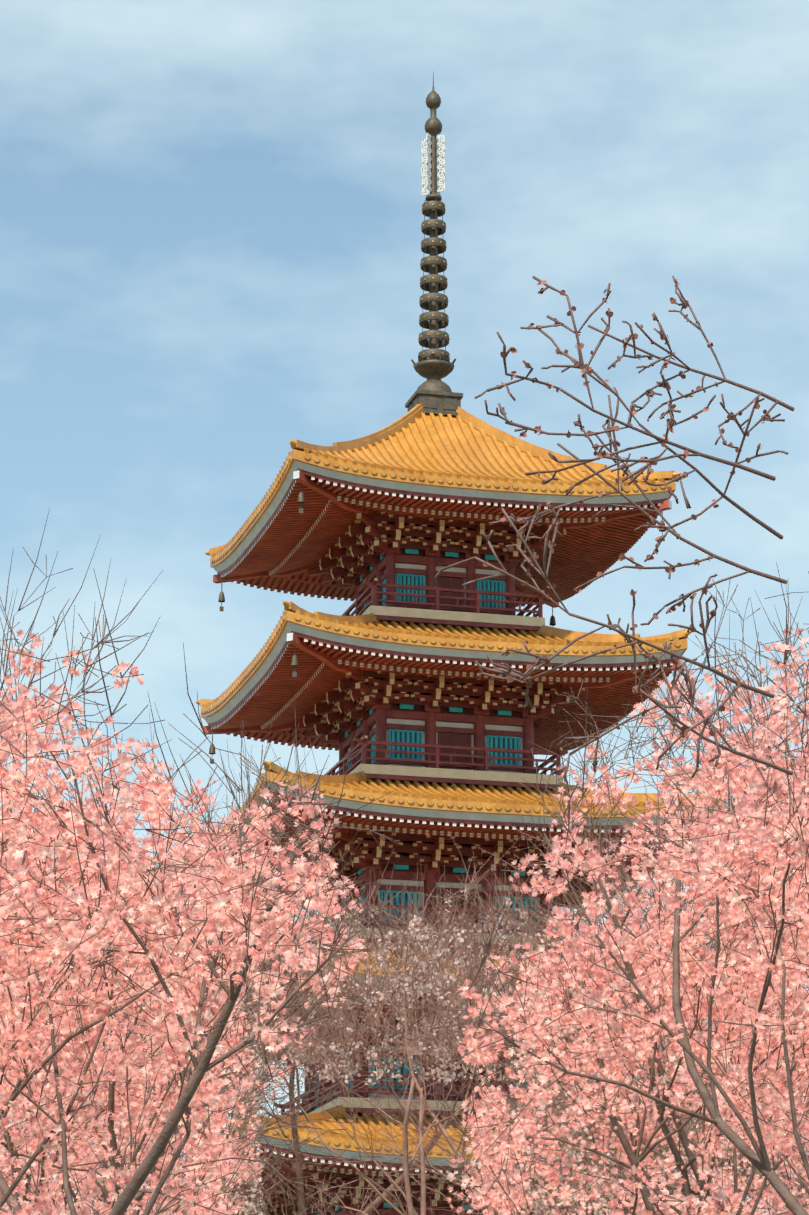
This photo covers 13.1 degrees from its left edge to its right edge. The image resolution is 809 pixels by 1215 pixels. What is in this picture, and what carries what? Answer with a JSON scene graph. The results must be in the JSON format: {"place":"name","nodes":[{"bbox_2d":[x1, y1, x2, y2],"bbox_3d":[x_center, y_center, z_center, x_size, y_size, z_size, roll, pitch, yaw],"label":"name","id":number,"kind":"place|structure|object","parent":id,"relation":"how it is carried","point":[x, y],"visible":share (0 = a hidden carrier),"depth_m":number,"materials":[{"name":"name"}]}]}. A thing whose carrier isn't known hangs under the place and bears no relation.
{"place":"outdoors","nodes":[
{"label":"outdoors","id":0,"kind":"place"},
{"bbox_2d":[0,869,315,1214],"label":"cherry tree","id":1,"kind":"object","parent":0,"point":[245,1175],"depth_m":31.25,"materials":[{"name":"pink plant"}]},
{"bbox_2d":[0,508,402,1214],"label":"cherry tree","id":2,"kind":"object","parent":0,"point":[148,909],"depth_m":15.56,"materials":[{"name":"pink plant"}]},
{"bbox_2d":[0,618,407,1214],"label":"cherry tree","id":3,"kind":"object","parent":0,"point":[214,1141],"depth_m":22.14,"materials":[{"name":"pink plant"}]},
{"bbox_2d":[0,0,808,1214],"label":"sky","id":4,"kind":"structure","parent":0,"point":[211,216],"materials":[{"name":"blue"}]},
{"bbox_2d":[404,612,808,1214],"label":"cherry tree","id":5,"kind":"object","parent":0,"point":[642,1047],"depth_m":22.44,"materials":[{"name":"pink plant"}]},
{"bbox_2d":[406,562,808,1214],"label":"cherry tree","id":6,"kind":"object","parent":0,"point":[756,829],"depth_m":17.01,"materials":[{"name":"pink plant"}]},
{"bbox_2d":[434,276,794,783],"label":"bare branches","id":7,"kind":"object","parent":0,"point":[611,626],"visible":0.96,"depth_m":6.44,"materials":[{"name":"brown plant"}]},
{"bbox_2d":[483,279,774,772],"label":"flower buds","id":8,"kind":"object","parent":7,"relation":"attached to","point":[669,488],"visible":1,"depth_m":6.37,"materials":[{"name":"plant"}]},
{"bbox_2d":[522,837,808,1214],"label":"cherry tree","id":9,"kind":"object","parent":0,"point":[794,1190],"depth_m":33.42,"materials":[{"name":"pink plant"}]},
{"bbox_3d":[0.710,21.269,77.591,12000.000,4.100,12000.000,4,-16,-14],"label":"ground","id":10,"kind":"structure","parent":0,"visible":0},
{"bbox_2d":[1,871,373,1214],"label":"cherry tree","id":11,"kind":"object","parent":10,"relation":"on","point":[297,1000],"depth_m":49.87,"materials":[{"name":"pink plant"}]},
{"bbox_2d":[41,767,532,1214],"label":"cherry tree","id":12,"kind":"object","parent":10,"relation":"on","point":[301,1186],"depth_m":54.97,"materials":[{"name":"plant"}]},
{"bbox_2d":[146,72,753,1214],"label":"pagoda","id":13,"kind":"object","parent":10,"relation":"on","point":[382,526],"visible":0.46,"depth_m":80.51,"materials":[{"name":"brown wood"}]},
{"bbox_2d":[188,849,762,1214],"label":"cherry tree","id":14,"kind":"object","parent":10,"relation":"on","point":[420,1131],"depth_m":46.99,"materials":[{"name":"plant"}]},
{"bbox_2d":[341,762,808,1214],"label":"cherry tree","id":15,"kind":"object","parent":10,"relation":"on","point":[439,1125],"depth_m":53.61,"materials":[{"name":"pink plant"}]},
{"bbox_2d":[526,944,808,1213],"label":"cherry tree","id":16,"kind":"object","parent":10,"relation":"on","point":[742,1156],"depth_m":56.70,"materials":[{"name":"pink plant"}]}
]}

